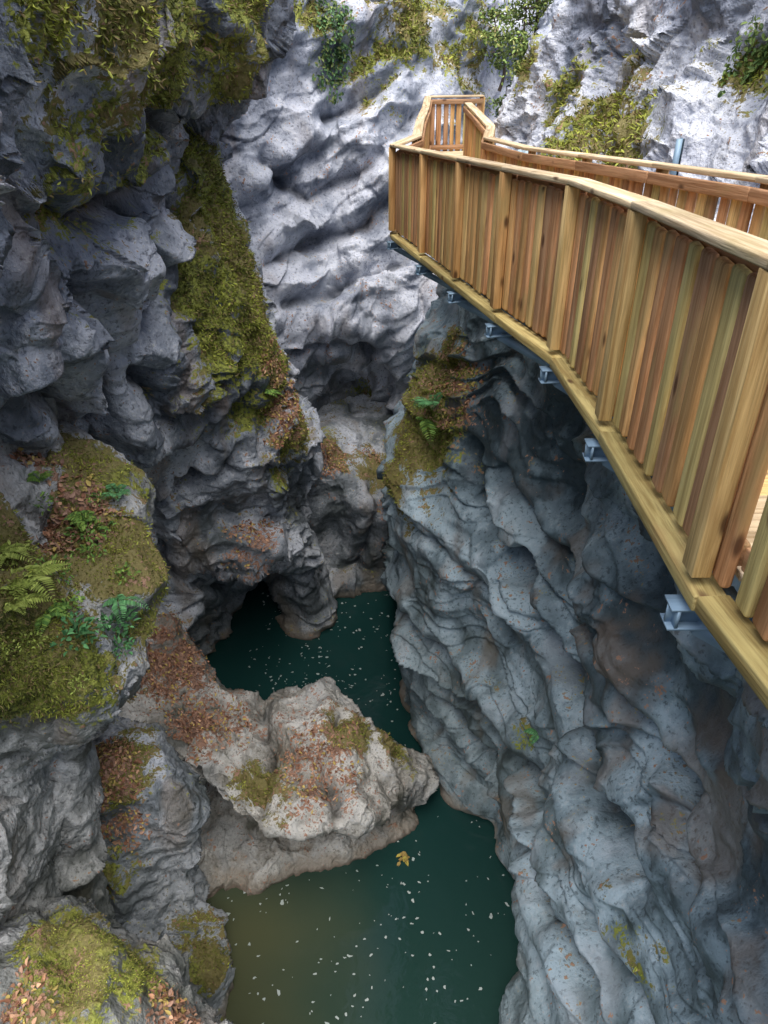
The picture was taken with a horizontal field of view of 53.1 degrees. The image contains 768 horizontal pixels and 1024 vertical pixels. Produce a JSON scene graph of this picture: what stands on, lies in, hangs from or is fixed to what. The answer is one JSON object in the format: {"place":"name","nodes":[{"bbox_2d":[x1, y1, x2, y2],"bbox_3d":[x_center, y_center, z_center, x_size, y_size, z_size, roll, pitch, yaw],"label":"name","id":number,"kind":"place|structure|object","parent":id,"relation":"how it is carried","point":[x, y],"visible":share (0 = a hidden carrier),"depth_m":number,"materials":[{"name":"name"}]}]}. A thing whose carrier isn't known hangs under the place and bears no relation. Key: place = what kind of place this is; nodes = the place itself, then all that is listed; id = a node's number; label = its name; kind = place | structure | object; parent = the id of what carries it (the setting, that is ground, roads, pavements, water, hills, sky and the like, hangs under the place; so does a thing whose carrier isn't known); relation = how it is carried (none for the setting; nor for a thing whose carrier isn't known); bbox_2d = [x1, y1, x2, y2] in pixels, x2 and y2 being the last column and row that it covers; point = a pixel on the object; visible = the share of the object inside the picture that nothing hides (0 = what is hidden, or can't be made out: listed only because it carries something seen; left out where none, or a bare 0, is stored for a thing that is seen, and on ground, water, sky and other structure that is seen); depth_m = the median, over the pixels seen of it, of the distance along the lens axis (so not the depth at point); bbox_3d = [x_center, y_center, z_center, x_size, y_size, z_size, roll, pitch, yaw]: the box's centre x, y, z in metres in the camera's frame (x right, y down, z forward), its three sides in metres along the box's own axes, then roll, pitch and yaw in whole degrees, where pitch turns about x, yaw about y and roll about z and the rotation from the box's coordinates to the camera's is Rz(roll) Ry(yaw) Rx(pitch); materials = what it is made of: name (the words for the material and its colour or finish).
{"place":"outdoors","nodes":[
{"label":"outdoors","id":0,"kind":"place"},
{"bbox_2d":[0,397,168,923],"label":"mossy ledge","id":1,"kind":"object","parent":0,"point":[52,841],"visible":0.71,"depth_m":8.38,"materials":[{"name":"stone"}]},
{"bbox_2d":[0,637,20,659],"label":"leafy plant","id":2,"kind":"object","parent":1,"relation":"on","point":[6,652],"visible":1,"depth_m":6.42,"materials":[{"name":"green plant"}]},
{"bbox_2d":[0,542,34,567],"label":"fern","id":3,"kind":"object","parent":1,"relation":"on","point":[11,551],"visible":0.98,"depth_m":7.09,"materials":[{"name":"green plant"}]},
{"bbox_2d":[1,540,40,570],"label":"leafy plant","id":4,"kind":"object","parent":1,"relation":"on","point":[20,554],"visible":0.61,"depth_m":7.17,"materials":[{"name":"green plant"}]},
{"bbox_2d":[0,568,44,606],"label":"leafy plant","id":5,"kind":"object","parent":1,"relation":"on","point":[9,586],"visible":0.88,"depth_m":6.64,"materials":[{"name":"green plant"}]},
{"bbox_2d":[9,628,47,651],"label":"leafy plant","id":6,"kind":"object","parent":1,"relation":"on","point":[35,632],"visible":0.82,"depth_m":6.81,"materials":[{"name":"green plant"}]},
{"bbox_2d":[3,591,55,614],"bbox_3d":[-3.128,0.768,6.658,0.473,0.075,0.326,-23,40,-32],"label":"fern","id":7,"kind":"object","parent":1,"relation":"on","point":[21,602],"visible":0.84,"depth_m":6.63,"materials":[{"name":"green plant"}]},
{"bbox_2d":[8,560,70,599],"bbox_3d":[-3.092,0.581,6.825,0.514,0.098,0.524,0,33,0],"label":"fern","id":8,"kind":"object","parent":1,"relation":"on","point":[49,568],"visible":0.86,"depth_m":6.86,"materials":[{"name":"green plant"}]},
{"bbox_2d":[27,471,53,482],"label":"fern","id":9,"kind":"object","parent":1,"relation":"on","point":[32,477],"visible":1,"depth_m":8.17,"materials":[{"name":"green plant"}]},
{"bbox_2d":[29,491,58,514],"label":"leafy plant","id":10,"kind":"object","parent":1,"relation":"on","point":[51,500],"visible":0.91,"depth_m":8.04,"materials":[{"name":"green plant"}]},
{"bbox_2d":[34,602,72,635],"bbox_3d":[-3.055,0.954,7.062,0.290,0.093,0.435,23,40,31],"label":"fern","id":11,"kind":"object","parent":1,"relation":"on","point":[45,618],"visible":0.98,"depth_m":7.04,"materials":[{"name":"green plant"}]},
{"bbox_2d":[35,554,73,584],"bbox_3d":[-3.137,0.516,7.221,0.470,0.200,0.508,0,33,0],"label":"leafy plant","id":12,"kind":"object","parent":1,"relation":"on","point":[53,557],"visible":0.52,"depth_m":7.23,"materials":[{"name":"green plant"}]},
{"bbox_2d":[51,591,84,618],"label":"leafy plant","id":13,"kind":"object","parent":1,"relation":"on","point":[74,598],"visible":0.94,"depth_m":7.20,"materials":[{"name":"green plant"}]},
{"bbox_2d":[48,608,106,656],"bbox_3d":[-2.883,1.118,7.158,0.536,0.271,0.543,12,35,18],"label":"leafy plant","id":14,"kind":"object","parent":1,"relation":"on","point":[83,628],"visible":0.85,"depth_m":7.17,"materials":[{"name":"green plant"}]},
{"bbox_2d":[67,674,89,694],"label":"leafy plant","id":15,"kind":"object","parent":1,"relation":"on","point":[77,680],"visible":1,"depth_m":7.24,"materials":[{"name":"green plant"}]},
{"bbox_2d":[64,510,96,526],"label":"fern","id":16,"kind":"object","parent":1,"relation":"on","point":[76,514],"visible":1,"depth_m":8.16,"materials":[{"name":"green plant"}]},
{"bbox_2d":[69,539,107,562],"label":"leafy plant","id":17,"kind":"object","parent":1,"relation":"on","point":[85,548],"visible":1,"depth_m":7.85,"materials":[{"name":"green plant"}]},
{"bbox_2d":[63,513,116,543],"bbox_3d":[-3.124,0.148,8.145,0.523,0.214,0.515,0,33,0],"label":"leafy plant","id":18,"kind":"object","parent":1,"relation":"on","point":[84,527],"visible":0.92,"depth_m":8.10,"materials":[{"name":"green plant"}]},
{"bbox_2d":[86,491,109,506],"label":"leafy plant","id":19,"kind":"object","parent":1,"relation":"on","point":[91,495],"visible":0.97,"depth_m":8.35,"materials":[{"name":"green plant"}]},
{"bbox_2d":[100,483,131,500],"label":"fern","id":20,"kind":"object","parent":1,"relation":"on","point":[122,491],"visible":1,"depth_m":8.43,"materials":[{"name":"green plant"}]},
{"bbox_2d":[97,607,140,640],"bbox_3d":[-2.739,1.093,7.756,0.520,0.175,0.483,0,33,0],"label":"leafy plant","id":21,"kind":"object","parent":1,"relation":"on","point":[103,617],"visible":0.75,"depth_m":7.74,"materials":[{"name":"green plant"}]},
{"bbox_2d":[110,629,134,658],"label":"leafy plant","id":22,"kind":"object","parent":1,"relation":"on","point":[123,633],"visible":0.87,"depth_m":7.83,"materials":[{"name":"green plant"}]},
{"bbox_2d":[107,562,140,584],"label":"leafy plant","id":23,"kind":"object","parent":1,"relation":"on","point":[122,569],"visible":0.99,"depth_m":7.87,"materials":[{"name":"green plant"}]},
{"bbox_2d":[102,594,149,623],"bbox_3d":[-2.621,0.931,7.723,0.435,0.088,0.350,24,40,32],"label":"fern","id":24,"kind":"object","parent":1,"relation":"on","point":[114,602],"visible":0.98,"depth_m":7.70,"materials":[{"name":"green plant"}]},
{"bbox_2d":[92,716,235,1021],"bbox_3d":[-5.744,12.899,19.054,6.752,24.854,9.329,0,33,0],"label":"rock pillar","id":25,"kind":"object","parent":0,"point":[164,891],"visible":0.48,"depth_m":12.50,"materials":[{"name":"grey stone"}]},
{"bbox_2d":[0,0,767,1023],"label":"moss tufts","id":26,"kind":"object","parent":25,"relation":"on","point":[246,338],"visible":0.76,"depth_m":9.77,"materials":[{"name":"green plant"}]},
{"bbox_2d":[0,0,337,656],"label":"cliff","id":27,"kind":"structure","parent":0,"point":[99,339],"depth_m":10.03,"materials":[{"name":"grey stone"}]},
{"bbox_2d":[0,336,489,1023],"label":"leaf litter","id":28,"kind":"object","parent":27,"relation":"on","point":[48,534],"visible":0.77,"depth_m":13.24,"materials":[{"name":"brown plant"}]},
{"bbox_2d":[265,389,281,394],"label":"fern","id":29,"kind":"object","parent":27,"relation":"attached to","point":[269,391],"visible":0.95,"depth_m":14.10,"materials":[{"name":"green plant"}]},
{"bbox_2d":[206,580,518,1023],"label":"river water","id":30,"kind":"structure","parent":0,"point":[455,848],"depth_m":14.33,"materials":[{"name":"teal liquid"}]},
{"bbox_2d":[0,895,232,1023],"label":"mossy boulder","id":31,"kind":"object","parent":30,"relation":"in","point":[171,969],"visible":0.88,"depth_m":8.77,"materials":[{"name":"stone"}]},
{"bbox_2d":[118,613,438,902],"bbox_3d":[-2.489,4.766,15.667,7.248,4.953,5.397,0,33,0],"label":"peninsula boulder","id":32,"kind":"object","parent":30,"relation":"in","point":[248,847],"visible":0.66,"depth_m":14.87,"materials":[{"name":"white stone"}]},
{"bbox_2d":[307,392,393,598],"bbox_3d":[-0.832,-0.237,23.861,6.495,6.225,6.764,0,33,0],"label":"gorge rock","id":33,"kind":"object","parent":30,"relation":"in","point":[348,526],"visible":0.23,"depth_m":21.79,"materials":[{"name":"grey stone"}]},
{"bbox_2d":[226,593,508,1023],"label":"foam flecks","id":34,"kind":"object","parent":30,"relation":"on","point":[385,937],"visible":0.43,"depth_m":14.23,"materials":[{"name":"grey liquid"}]},
{"bbox_2d":[396,851,409,865],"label":"floating leaf","id":35,"kind":"object","parent":30,"relation":"on","point":[404,857],"visible":1,"depth_m":15.14,"materials":[{"name":"yellow plant"}]},
{"bbox_2d":[220,0,552,411],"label":"back cliff","id":36,"kind":"structure","parent":0,"point":[306,168],"depth_m":20.05,"materials":[{"name":"stone"}]},
{"bbox_2d":[310,0,355,104],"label":"hanging ivy","id":37,"kind":"object","parent":36,"relation":"hanging from","point":[339,20],"visible":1,"depth_m":18.64,"materials":[{"name":"green plant"}]},
{"bbox_2d":[472,1,527,91],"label":"tree","id":38,"kind":"object","parent":36,"relation":"on","point":[491,15],"visible":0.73,"depth_m":21.13,"materials":[{"name":"green plant"}]},
{"bbox_2d":[488,0,553,43],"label":"tree","id":39,"kind":"object","parent":36,"relation":"on","point":[539,5],"visible":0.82,"depth_m":19.33,"materials":[{"name":"green plant"}]},
{"bbox_2d":[376,110,767,1023],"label":"cliff","id":40,"kind":"structure","parent":0,"point":[528,578],"depth_m":10.28,"materials":[{"name":"grey stone"}]},
{"bbox_2d":[415,416,439,443],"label":"fern","id":41,"kind":"object","parent":40,"relation":"on","point":[430,424],"visible":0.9,"depth_m":13.64,"materials":[{"name":"green plant"}]},
{"bbox_2d":[413,392,443,410],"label":"fern","id":42,"kind":"object","parent":40,"relation":"on","point":[426,402],"visible":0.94,"depth_m":13.30,"materials":[{"name":"green plant"}]},
{"bbox_2d":[485,77,513,117],"bbox_3d":[2.952,-9.680,18.727,1.188,1.632,0.915,9,34,14],"label":"tree","id":43,"kind":"object","parent":40,"relation":"on","point":[497,101],"visible":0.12,"depth_m":18.73,"materials":[{"name":"green plant"}]},
{"bbox_2d":[489,0,552,85],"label":"tree","id":44,"kind":"object","parent":40,"relation":"on","point":[521,47],"visible":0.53,"depth_m":19.43,"materials":[{"name":"green plant"}]},
{"bbox_2d":[524,728,538,746],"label":"fern","id":45,"kind":"object","parent":40,"relation":"on","point":[533,732],"visible":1,"depth_m":12.14,"materials":[{"name":"green plant"}]},
{"bbox_2d":[386,151,767,652],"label":"wooden boardwalk","id":46,"kind":"structure","parent":40,"relation":"on","point":[678,615],"depth_m":4.24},
{"bbox_2d":[388,96,432,236],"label":"wooden railing","id":47,"kind":"object","parent":46,"relation":"on","point":[419,137],"visible":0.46,"depth_m":11.96,"materials":[{"name":"brown wood"}]},
{"bbox_2d":[429,95,484,150],"bbox_3d":[1.522,-8.246,16.485,1.267,1.201,0.167,-5,33,-8],"label":"wooden railing","id":48,"kind":"object","parent":46,"relation":"on","point":[458,146],"visible":0.45,"depth_m":16.35,"materials":[{"name":"brown wood"}]},
{"bbox_2d":[463,102,494,158],"bbox_3d":[1.543,-6.083,13.153,0.354,1.201,5.014,0,33,0],"label":"wooden railing","id":49,"kind":"object","parent":46,"relation":"on","point":[476,130],"visible":0.42,"depth_m":13.47,"materials":[{"name":"brown wood"}]},
{"bbox_2d":[389,144,767,709],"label":"wooden railing","id":50,"kind":"object","parent":46,"relation":"on","point":[647,317],"visible":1,"depth_m":3.50,"materials":[{"name":"brown wood"}]},
{"bbox_2d":[481,137,767,239],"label":"wooden railing","id":51,"kind":"object","parent":46,"relation":"on","point":[699,197],"visible":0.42,"depth_m":6.00,"materials":[{"name":"brown wood"}]},
{"bbox_2d":[668,138,684,196],"bbox_3d":[2.973,-3.504,7.895,0.080,0.600,0.080,0,33,0],"label":"steel post","id":52,"kind":"object","parent":40,"relation":"on","point":[678,150],"visible":0.43,"depth_m":7.77,"materials":[{"name":"silver metal"}]},
{"bbox_2d":[493,0,767,232],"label":"cliff","id":53,"kind":"structure","parent":0,"point":[684,47],"depth_m":11.08,"materials":[{"name":"stone"}]},
{"bbox_2d":[717,15,767,97],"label":"cliff shrub","id":54,"kind":"object","parent":53,"relation":"on","point":[763,52],"visible":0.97,"depth_m":9.63,"materials":[{"name":"green plant"}]}
]}

